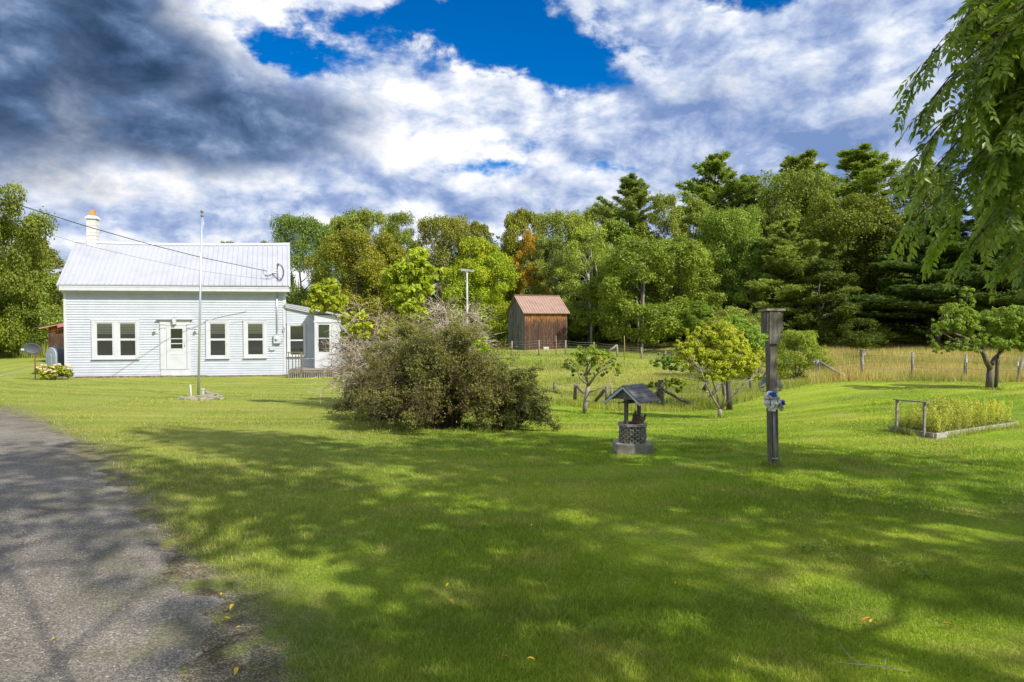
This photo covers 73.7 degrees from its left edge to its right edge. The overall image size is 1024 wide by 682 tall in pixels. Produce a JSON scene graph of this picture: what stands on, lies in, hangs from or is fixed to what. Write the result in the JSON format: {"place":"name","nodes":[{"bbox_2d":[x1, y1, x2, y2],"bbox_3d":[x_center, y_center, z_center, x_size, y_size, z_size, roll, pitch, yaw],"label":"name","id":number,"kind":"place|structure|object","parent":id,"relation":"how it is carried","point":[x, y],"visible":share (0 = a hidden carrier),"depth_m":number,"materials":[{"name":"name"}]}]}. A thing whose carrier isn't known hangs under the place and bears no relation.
{"place":"outdoors","nodes":[
{"label":"outdoors","id":0,"kind":"place"},
{"bbox_2d":[0,412,224,681],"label":"road","id":1,"kind":"structure","parent":0,"point":[83,562],"depth_m":4.43,"materials":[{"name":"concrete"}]},
{"bbox_2d":[0,0,1019,293],"label":"sky","id":2,"kind":"structure","parent":0,"point":[147,116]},
{"bbox_2d":[0,340,1023,681],"bbox_3d":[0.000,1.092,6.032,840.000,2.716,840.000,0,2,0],"label":"ground","id":3,"kind":"structure","parent":0,"point":[246,648],"depth_m":5.48,"materials":[{"name":"green plant"}]},
{"bbox_2d":[0,339,47,357],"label":"rough weeds","id":4,"kind":"object","parent":3,"relation":"on","point":[16,353],"visible":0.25,"depth_m":46.72,"materials":[{"name":"green plant"}]},
{"bbox_2d":[0,293,50,353],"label":"bush","id":5,"kind":"object","parent":3,"relation":"on","point":[24,313],"visible":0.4,"depth_m":46.99,"materials":[{"name":"green plant"}]},
{"bbox_2d":[0,221,53,316],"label":"maple tree","id":6,"kind":"object","parent":3,"relation":"on","point":[7,250],"visible":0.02,"depth_m":58.69,"materials":[{"name":"green plant"}]},
{"bbox_2d":[0,180,59,351],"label":"maple tree","id":7,"kind":"object","parent":3,"relation":"on","point":[14,257],"visible":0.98,"depth_m":46.22,"materials":[{"name":"green plant"}]},
{"bbox_2d":[21,343,40,379],"bbox_3d":[-20.589,0.981,29.223,0.716,1.775,0.236,-1,2,-41],"label":"satellite dish","id":8,"kind":"object","parent":3,"relation":"on","point":[32,348],"visible":0.98,"depth_m":29.28,"materials":[{"name":"paint"}]},
{"bbox_2d":[0,237,65,321],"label":"ash tree","id":9,"kind":"object","parent":3,"relation":"on","point":[53,254],"visible":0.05,"depth_m":56.02,"materials":[{"name":"green plant"}]},
{"bbox_2d":[18,273,63,343],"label":"poplar tree","id":10,"kind":"object","parent":3,"relation":"on","point":[49,284],"visible":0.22,"depth_m":48.62,"materials":[{"name":"green plant"}]},
{"bbox_2d":[39,322,63,347],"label":"shed","id":11,"kind":"structure","parent":3,"relation":"on","point":[56,333],"depth_m":42.04,"materials":[{"name":"brown wood"}]},
{"bbox_2d":[34,363,74,379],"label":"hydrangea bush","id":12,"kind":"object","parent":3,"relation":"on","point":[53,371],"visible":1,"depth_m":29.44,"materials":[{"name":"green plant"}]},
{"bbox_2d":[46,342,63,376],"bbox_3d":[-21.136,0.843,32.405,0.910,1.593,1.485,1,2,30],"label":"oil tank","id":13,"kind":"object","parent":3,"relation":"on","point":[54,354],"visible":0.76,"depth_m":31.76,"materials":[{"name":"silver metal"}]},
{"bbox_2d":[57,374,298,377],"bbox_3d":[-15.447,1.655,31.400,10.886,0.178,0.100,0,2,-9],"label":"garden edging","id":14,"kind":"object","parent":3,"relation":"on","point":[172,376],"visible":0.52,"depth_m":31.33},
{"bbox_2d":[197,210,203,394],"bbox_3d":[-9.071,-0.947,19.881,0.282,5.729,0.096,0,2,0],"label":"flagpole","id":15,"kind":"object","parent":3,"relation":"on","point":[199,324],"visible":0.95,"depth_m":19.86,"materials":[{"name":"metal"}]},
{"bbox_2d":[56,210,347,377],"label":"white house","id":16,"kind":"structure","parent":3,"relation":"on","point":[128,315],"depth_m":31.95,"materials":[{"name":"paint"}]},
{"bbox_2d":[90,319,138,359],"bbox_3d":[-18.179,-0.074,31.291,2.068,1.844,0.103,0,2,-9],"label":"window","id":17,"kind":"structure","parent":16,"relation":"in","point":[111,339],"depth_m":31.28,"materials":[{"name":"white paint"}]},
{"bbox_2d":[0,198,265,270],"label":"overhead wire","id":18,"kind":"object","parent":16,"relation":"attached to","point":[121,236],"visible":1,"depth_m":25.30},
{"bbox_2d":[0,219,268,279],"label":"overhead wire","id":19,"kind":"object","parent":16,"relation":"attached to","point":[125,254],"visible":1,"depth_m":25.50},
{"bbox_2d":[166,326,186,368],"bbox_3d":[-15.585,0.306,31.726,0.865,2.023,0.060,0,2,-9],"label":"door","id":20,"kind":"structure","parent":16,"relation":"in","point":[176,339],"depth_m":31.71,"materials":[{"name":"white paint"}]},
{"bbox_2d":[205,320,229,358],"bbox_3d":[-13.800,-0.071,31.985,1.078,1.817,0.103,0,2,-9],"label":"window","id":21,"kind":"structure","parent":16,"relation":"in","point":[217,331],"depth_m":31.99,"materials":[{"name":"white paint"}]},
{"bbox_2d":[243,320,266,357],"bbox_3d":[-12.138,-0.088,32.248,1.100,1.815,0.103,0,2,-9],"label":"window","id":22,"kind":"structure","parent":16,"relation":"in","point":[254,331],"depth_m":32.25,"materials":[{"name":"white paint"}]},
{"bbox_2d":[286,323,306,356],"bbox_3d":[-10.278,-0.057,32.543,0.919,1.619,0.103,0,2,-9],"label":"window","id":23,"kind":"structure","parent":16,"relation":"in","point":[296,332],"depth_m":32.55,"materials":[{"name":"white paint"}]},
{"bbox_2d":[318,323,331,367],"bbox_3d":[-8.773,0.236,32.024,0.641,2.164,0.040,0,2,-9],"label":"side door","id":24,"kind":"structure","parent":16,"relation":"in","point":[321,326],"depth_m":32.02,"materials":[{"name":"white paint"}]},
{"bbox_2d":[268,212,342,329],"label":"elm tree","id":25,"kind":"object","parent":3,"relation":"on","point":[311,231],"visible":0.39,"depth_m":56.26,"materials":[{"name":"green plant"}]},
{"bbox_2d":[315,213,365,302],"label":"maple tree","id":26,"kind":"object","parent":3,"relation":"on","point":[342,222],"visible":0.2,"depth_m":64.92,"materials":[{"name":"green plant"}]},
{"bbox_2d":[307,278,387,398],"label":"catalpa tree","id":27,"kind":"object","parent":3,"relation":"on","point":[320,298],"visible":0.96,"depth_m":16.85,"materials":[{"name":"green plant"}]},
{"bbox_2d":[303,291,398,412],"bbox_3d":[-3.453,0.295,17.338,2.966,3.164,3.275,1,2,35],"label":"lilac shrub","id":28,"kind":"object","parent":3,"relation":"on","point":[351,352],"visible":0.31,"depth_m":16.88,"materials":[{"name":"plant"}]},
{"bbox_2d":[300,227,409,348],"bbox_3d":[-12.058,-3.966,52.547,8.228,9.361,8.686,0,2,10],"label":"maple tree","id":29,"kind":"object","parent":3,"relation":"on","point":[339,241],"visible":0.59,"depth_m":50.97,"materials":[{"name":"green plant"}]},
{"bbox_2d":[323,344,407,420],"bbox_3d":[-2.617,0.878,14.112,2.257,1.763,2.289,-1,2,-32],"label":"barberry bush","id":30,"kind":"object","parent":3,"relation":"on","point":[340,406],"visible":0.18,"depth_m":13.88,"materials":[{"name":"green plant"}]},
{"bbox_2d":[330,207,406,298],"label":"maple tree","id":31,"kind":"object","parent":3,"relation":"on","point":[363,218],"visible":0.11,"depth_m":66.56,"materials":[{"name":"green plant"}]},
{"bbox_2d":[357,242,413,343],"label":"maple tree","id":32,"kind":"object","parent":3,"relation":"on","point":[399,248],"visible":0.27,"depth_m":53.28,"materials":[{"name":"green plant"}]},
{"bbox_2d":[346,303,438,385],"bbox_3d":[-2.413,0.578,16.942,3.535,3.130,3.464,0,2,0],"label":"lilac shrub","id":33,"kind":"object","parent":3,"relation":"on","point":[388,334],"visible":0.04,"depth_m":16.60,"materials":[{"name":"green plant"}]},
{"bbox_2d":[374,210,424,330],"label":"ash tree","id":34,"kind":"object","parent":3,"relation":"on","point":[401,236],"visible":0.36,"depth_m":61.00,"materials":[{"name":"green plant"}]},
{"bbox_2d":[380,247,447,333],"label":"catalpa tree","id":35,"kind":"object","parent":3,"relation":"on","point":[395,279],"visible":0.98,"depth_m":17.30,"materials":[{"name":"green plant"}]},
{"bbox_2d":[406,213,483,326],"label":"oak tree","id":36,"kind":"object","parent":3,"relation":"on","point":[453,227],"visible":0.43,"depth_m":60.05,"materials":[{"name":"green plant"}]},
{"bbox_2d":[343,313,547,434],"bbox_3d":[-1.175,0.538,12.553,3.638,2.308,3.581,1,2,20],"label":"barberry bush","id":37,"kind":"object","parent":3,"relation":"on","point":[424,381],"visible":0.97,"depth_m":11.87,"materials":[{"name":"green plant"}]},
{"bbox_2d":[474,336,489,371],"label":"sprig","id":38,"kind":"object","parent":37,"relation":"in","point":[483,346],"visible":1,"depth_m":11.20,"materials":[{"name":"green plant"}]},
{"bbox_2d":[408,288,510,366],"bbox_3d":[-1.393,0.352,16.186,3.038,3.315,2.991,0,2,0],"label":"lilac shrub","id":39,"kind":"object","parent":3,"relation":"on","point":[472,313],"visible":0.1,"depth_m":16.04,"materials":[{"name":"plant"}]},
{"bbox_2d":[460,269,473,324],"bbox_3d":[-1.441,-0.147,21.998,0.432,4.372,0.083,0,2,8],"label":"clothesline pole","id":40,"kind":"object","parent":3,"relation":"on","point":[468,270],"visible":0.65,"depth_m":21.93,"materials":[{"name":"white metal"}]},
{"bbox_2d":[447,219,492,309],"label":"oak tree","id":41,"kind":"object","parent":3,"relation":"on","point":[475,227],"visible":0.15,"depth_m":63.25,"materials":[{"name":"green plant"}]},
{"bbox_2d":[440,235,509,330],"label":"lime maple tree","id":42,"kind":"object","parent":3,"relation":"on","point":[479,245],"visible":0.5,"depth_m":50.79,"materials":[{"name":"green plant"}]},
{"bbox_2d":[440,250,520,341],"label":"lime maple tree","id":43,"kind":"object","parent":3,"relation":"on","point":[493,258],"visible":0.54,"depth_m":50.12,"materials":[{"name":"green plant"}]},
{"bbox_2d":[478,316,507,346],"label":"bush","id":44,"kind":"object","parent":3,"relation":"on","point":[503,322],"visible":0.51,"depth_m":50.23,"materials":[{"name":"green plant"}]},
{"bbox_2d":[494,239,534,298],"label":"aspen tree","id":45,"kind":"object","parent":3,"relation":"on","point":[515,254],"visible":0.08,"depth_m":58.50,"materials":[{"name":"green plant"}]},
{"bbox_2d":[47,229,983,342],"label":"undergrowth","id":46,"kind":"object","parent":3,"relation":"on","point":[671,339],"visible":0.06,"depth_m":60.23,"materials":[{"name":"green plant"}]},
{"bbox_2d":[470,361,562,430],"bbox_3d":[0.079,1.008,12.331,1.746,1.376,1.736,0,2,0],"label":"barberry bush","id":47,"kind":"object","parent":3,"relation":"on","point":[531,410],"visible":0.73,"depth_m":11.99,"materials":[{"name":"green plant"}]},
{"bbox_2d":[488,207,548,322],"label":"maple tree","id":48,"kind":"object","parent":3,"relation":"on","point":[519,221],"visible":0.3,"depth_m":56.84,"materials":[{"name":"green plant"}]},
{"bbox_2d":[510,229,548,294],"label":"maple tree","id":49,"kind":"object","parent":3,"relation":"on","point":[527,244],"visible":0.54,"depth_m":53.34,"materials":[{"name":"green plant"}]},
{"bbox_2d":[505,295,569,349],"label":"barn","id":50,"kind":"structure","parent":3,"relation":"on","point":[533,319],"depth_m":46.77,"materials":[{"name":"brown wood"}]},
{"bbox_2d":[513,326,517,347],"bbox_3d":[0.249,-0.293,47.546,0.038,1.500,1.000,-1,2,-20],"label":"door","id":51,"kind":"structure","parent":50,"relation":"in","point":[515,328],"depth_m":47.55,"materials":[{"name":"grey wood"}]},
{"bbox_2d":[510,234,579,323],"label":"aspen tree","id":52,"kind":"object","parent":3,"relation":"on","point":[549,253],"visible":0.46,"depth_m":53.10,"materials":[{"name":"green plant"}]},
{"bbox_2d":[523,208,596,300],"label":"oak tree","id":53,"kind":"object","parent":3,"relation":"on","point":[557,221],"visible":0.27,"depth_m":62.21,"materials":[{"name":"green plant"}]},
{"bbox_2d":[576,251,594,345],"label":"dead birch","id":54,"kind":"object","parent":3,"relation":"on","point":[591,335],"visible":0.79,"depth_m":48.89,"materials":[{"name":"white plant"}]},
{"bbox_2d":[552,202,619,300],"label":"oak tree","id":55,"kind":"object","parent":3,"relation":"on","point":[589,215],"visible":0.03,"depth_m":64.17,"materials":[{"name":"green plant"}]},
{"bbox_2d":[553,220,619,345],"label":"aspen tree","id":56,"kind":"object","parent":3,"relation":"on","point":[579,249],"visible":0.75,"depth_m":49.54,"materials":[{"name":"green plant"}]},
{"bbox_2d":[564,300,613,343],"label":"bush","id":57,"kind":"object","parent":3,"relation":"on","point":[582,332],"visible":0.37,"depth_m":50.46,"materials":[{"name":"green plant"}]},
{"bbox_2d":[511,340,669,358],"bbox_3d":[5.798,0.604,41.825,11.643,1.350,1.432,0,2,4],"label":"wire fence","id":58,"kind":"object","parent":3,"relation":"on","point":[612,348],"visible":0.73,"depth_m":41.50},
{"bbox_2d":[561,344,620,412],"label":"apple tree","id":59,"kind":"object","parent":3,"relation":"on","point":[593,360],"visible":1,"depth_m":16.97,"materials":[{"name":"green plant"}]},
{"bbox_2d":[558,172,673,302],"bbox_3d":[10.537,-7.421,61.139,11.234,14.562,13.054,2,2,44],"label":"pine tree","id":60,"kind":"object","parent":3,"relation":"on","point":[634,192],"visible":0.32,"depth_m":58.85,"materials":[{"name":"green plant"}]},
{"bbox_2d":[573,217,658,341],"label":"maple tree","id":61,"kind":"object","parent":3,"relation":"on","point":[621,228],"visible":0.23,"depth_m":53.05,"materials":[{"name":"green plant"}]},
{"bbox_2d":[605,383,660,453],"bbox_3d":[1.649,1.084,9.333,0.660,0.987,0.610,-1,2,-43],"label":"wishing well","id":62,"kind":"object","parent":3,"relation":"on","point":[632,438],"visible":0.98,"depth_m":9.19,"materials":[{"name":"stone"}]},
{"bbox_2d":[631,411,646,423],"bbox_3d":[1.725,1.060,9.313,0.180,0.175,0.182,21,1,-22],"label":"bucket","id":63,"kind":"object","parent":62,"relation":"on","point":[637,419],"visible":0.79,"depth_m":9.25,"materials":[{"name":"brown wood"}]},
{"bbox_2d":[574,236,701,349],"bbox_3d":[8.280,-3.163,46.928,8.352,7.776,7.912,1,2,30],"label":"maple tree","id":64,"kind":"object","parent":3,"relation":"on","point":[624,309],"visible":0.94,"depth_m":45.77,"materials":[{"name":"green plant"}]},
{"bbox_2d":[636,279,644,349],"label":"slender tree","id":65,"kind":"object","parent":3,"relation":"on","point":[643,297],"visible":0.4,"depth_m":46.51,"materials":[{"name":"grey plant"}]},
{"bbox_2d":[553,377,751,408],"bbox_3d":[3.926,1.638,21.788,6.917,1.140,4.432,1,2,22],"label":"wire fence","id":66,"kind":"object","parent":3,"relation":"on","point":[658,393],"visible":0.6,"depth_m":20.50,"materials":[{"name":"wood"}]},
{"bbox_2d":[632,189,690,306],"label":"ash tree","id":67,"kind":"object","parent":3,"relation":"on","point":[663,202],"visible":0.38,"depth_m":56.95,"materials":[{"name":"green plant"}]},
{"bbox_2d":[646,378,687,405],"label":"tree","id":68,"kind":"object","parent":3,"relation":"on","point":[667,382],"visible":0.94,"depth_m":19.33,"materials":[{"name":"green plant"}]},
{"bbox_2d":[627,236,727,343],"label":"maple tree","id":69,"kind":"object","parent":3,"relation":"on","point":[697,252],"visible":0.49,"depth_m":47.59,"materials":[{"name":"green plant"}]},
{"bbox_2d":[670,197,722,304],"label":"ash tree","id":70,"kind":"object","parent":3,"relation":"on","point":[697,202],"visible":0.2,"depth_m":57.32,"materials":[{"name":"green plant"}]},
{"bbox_2d":[674,300,719,341],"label":"bush","id":71,"kind":"object","parent":3,"relation":"on","point":[702,307],"visible":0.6,"depth_m":43.46,"materials":[{"name":"green plant"}]},
{"bbox_2d":[649,313,767,409],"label":"apple tree","id":72,"kind":"object","parent":3,"relation":"on","point":[756,340],"visible":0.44,"depth_m":18.84,"materials":[{"name":"green plant"}]},
{"bbox_2d":[670,151,760,284],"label":"pine tree","id":73,"kind":"object","parent":3,"relation":"on","point":[711,167],"visible":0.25,"depth_m":64.41,"materials":[{"name":"green plant"}]},
{"bbox_2d":[672,312,765,417],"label":"yellow tree","id":74,"kind":"object","parent":3,"relation":"on","point":[724,365],"visible":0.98,"depth_m":15.85,"materials":[{"name":"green plant"}]},
{"bbox_2d":[675,203,765,319],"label":"oak tree","id":75,"kind":"object","parent":3,"relation":"on","point":[726,222],"visible":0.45,"depth_m":52.68,"materials":[{"name":"green plant"}]},
{"bbox_2d":[706,306,767,367],"bbox_3d":[9.618,0.038,29.939,3.126,3.193,2.732,0,2,11],"label":"silverberry shrub","id":76,"kind":"object","parent":3,"relation":"on","point":[737,312],"visible":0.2,"depth_m":29.86,"materials":[{"name":"green plant"}]},
{"bbox_2d":[715,174,769,288],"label":"pine tree","id":77,"kind":"object","parent":3,"relation":"on","point":[748,178],"visible":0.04,"depth_m":64.69,"materials":[{"name":"green plant"}]},
{"bbox_2d":[713,234,783,319],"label":"oak tree","id":78,"kind":"object","parent":3,"relation":"on","point":[751,246],"visible":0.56,"depth_m":49.30,"materials":[{"name":"green plant"}]},
{"bbox_2d":[748,312,786,372],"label":"silverberry shrub","id":79,"kind":"object","parent":3,"relation":"on","point":[757,316],"visible":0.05,"depth_m":30.98,"materials":[{"name":"green plant"}]},
{"bbox_2d":[765,341,778,464],"bbox_3d":[3.065,0.886,8.010,0.148,1.772,0.144,0,2,-14],"label":"post","id":80,"kind":"object","parent":3,"relation":"on","point":[772,417],"visible":0.65,"depth_m":7.98,"materials":[{"name":"grey wood"}]},
{"bbox_2d":[758,372,782,391],"bbox_3d":[3.101,0.464,8.191,0.306,0.288,0.030,0,2,0],"label":"bird feeder","id":81,"kind":"object","parent":80,"relation":"hanging from","point":[763,381],"visible":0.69,"depth_m":8.18,"materials":[{"name":"grey metal"}]},
{"bbox_2d":[758,309,785,343],"bbox_3d":[3.041,-0.173,7.994,0.255,0.410,0.170,0,2,-14],"label":"nest box","id":82,"kind":"object","parent":80,"relation":"attached to","point":[772,323],"visible":1,"depth_m":7.93,"materials":[{"name":"grey wood"}]},
{"bbox_2d":[763,391,785,411],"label":"flowers","id":83,"kind":"object","parent":80,"relation":"attached to","point":[773,402],"visible":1,"depth_m":7.88,"materials":[{"name":"white plant"}]},
{"bbox_2d":[724,218,860,345],"bbox_3d":[18.997,-4.025,47.442,8.246,9.216,9.276,0,2,-3],"label":"pine tree","id":84,"kind":"object","parent":3,"relation":"on","point":[781,250],"visible":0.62,"depth_m":46.70,"materials":[{"name":"green plant"}]},
{"bbox_2d":[748,165,856,308],"bbox_3d":[24.016,-7.432,57.869,9.202,14.577,10.040,0,2,6],"label":"oak tree","id":85,"kind":"object","parent":3,"relation":"on","point":[814,183],"visible":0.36,"depth_m":56.12,"materials":[{"name":"green plant"}]},
{"bbox_2d":[777,329,837,378],"bbox_3d":[11.143,0.579,26.969,2.886,2.170,2.770,-1,2,-26],"label":"apple shrub","id":86,"kind":"object","parent":3,"relation":"on","point":[786,357],"visible":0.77,"depth_m":26.47,"materials":[{"name":"green plant"}]},
{"bbox_2d":[764,258,868,345],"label":"maple tree","id":87,"kind":"object","parent":3,"relation":"on","point":[844,308],"visible":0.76,"depth_m":44.91,"materials":[{"name":"green plant"}]},
{"bbox_2d":[731,148,912,293],"bbox_3d":[26.098,-8.706,60.976,16.525,16.576,18.224,-1,2,-26],"label":"pine tree","id":88,"kind":"object","parent":3,"relation":"on","point":[803,160],"visible":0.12,"depth_m":59.93,"materials":[{"name":"green plant"}]},
{"bbox_2d":[828,457,866,463],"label":"bark litter","id":89,"kind":"object","parent":3,"relation":"on","point":[848,460],"visible":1,"depth_m":8.29,"materials":[{"name":"brown wood"}]},
{"bbox_2d":[794,190,917,337],"bbox_3d":[25.958,-5.583,51.218,9.804,11.631,10.349,0,2,-7],"label":"maple tree","id":90,"kind":"object","parent":3,"relation":"on","point":[861,207],"visible":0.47,"depth_m":49.49,"materials":[{"name":"green plant"}]},
{"bbox_2d":[813,317,899,349],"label":"bush","id":91,"kind":"object","parent":3,"relation":"on","point":[874,337],"visible":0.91,"depth_m":42.97,"materials":[{"name":"green plant"}]},
{"bbox_2d":[816,142,919,289],"bbox_3d":[32.434,-9.515,65.907,18.215,17.558,21.165,1,2,43],"label":"pine tree","id":92,"kind":"object","parent":3,"relation":"on","point":[869,170],"visible":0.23,"depth_m":61.90,"materials":[{"name":"green plant"}]},
{"bbox_2d":[837,643,907,671],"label":"twig","id":93,"kind":"object","parent":3,"relation":"on","point":[868,665],"visible":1,"depth_m":3.37,"materials":[{"name":"brown wood"}]},
{"bbox_2d":[824,218,926,341],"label":"maple tree","id":94,"kind":"object","parent":3,"relation":"on","point":[852,261],"visible":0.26,"depth_m":49.04,"materials":[{"name":"green plant"}]},
{"bbox_2d":[764,471,1023,576],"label":"clover","id":95,"kind":"object","parent":3,"relation":"on","point":[874,555],"visible":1,"depth_m":5.19,"materials":[{"name":"green plant"}]},
{"bbox_2d":[893,399,929,437],"bbox_3d":[6.598,1.292,11.299,0.060,0.654,0.696,0,2,-13],"label":"hand rail","id":96,"kind":"object","parent":3,"relation":"on","point":[924,416],"visible":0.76,"depth_m":11.22,"materials":[{"name":"grey wood"}]},
{"bbox_2d":[811,352,1023,381],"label":"wire fence","id":97,"kind":"object","parent":3,"relation":"on","point":[817,362],"visible":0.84,"depth_m":25.02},
{"bbox_2d":[826,215,1023,345],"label":"pine tree","id":98,"kind":"object","parent":3,"relation":"on","point":[913,267],"visible":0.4,"depth_m":44.41,"materials":[{"name":"green plant"}]},
{"bbox_2d":[888,162,965,287],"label":"maple tree","id":99,"kind":"object","parent":3,"relation":"on","point":[927,198],"visible":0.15,"depth_m":60.25,"materials":[{"name":"green plant"}]},
{"bbox_2d":[875,191,1023,343],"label":"pine tree","id":100,"kind":"object","parent":3,"relation":"on","point":[973,276],"visible":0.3,"depth_m":42.34,"materials":[{"name":"green plant"}]},
{"bbox_2d":[888,420,1017,438],"bbox_3d":[7.950,1.551,12.239,3.544,0.230,0.942,-1,2,-34],"label":"raised bed","id":101,"kind":"object","parent":3,"relation":"on","point":[937,435],"visible":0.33,"depth_m":11.25,"materials":[{"name":"wood"}]},
{"bbox_2d":[889,393,1012,432],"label":"bed weeds","id":102,"kind":"object","parent":101,"relation":"on","point":[963,410],"visible":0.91,"depth_m":11.71,"materials":[{"name":"green plant"}]},
{"bbox_2d":[885,0,1023,304],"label":"locust tree","id":103,"kind":"object","parent":3,"relation":"on","point":[995,28],"visible":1,"depth_m":4.36,"materials":[{"name":"green plant"}]},
{"bbox_2d":[885,419,1023,436],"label":"grass tufts","id":104,"kind":"object","parent":3,"relation":"on","point":[997,428],"visible":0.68,"depth_m":11.53,"materials":[{"name":"green plant"}]},
{"bbox_2d":[926,286,1023,388],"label":"apple tree","id":105,"kind":"object","parent":3,"relation":"on","point":[1012,317],"visible":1,"depth_m":19.78,"materials":[{"name":"green plant"}]},
{"bbox_2d":[485,335,1023,411],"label":"tall grass","id":106,"kind":"structure","parent":0,"point":[904,345],"depth_m":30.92,"materials":[{"name":"plant"}]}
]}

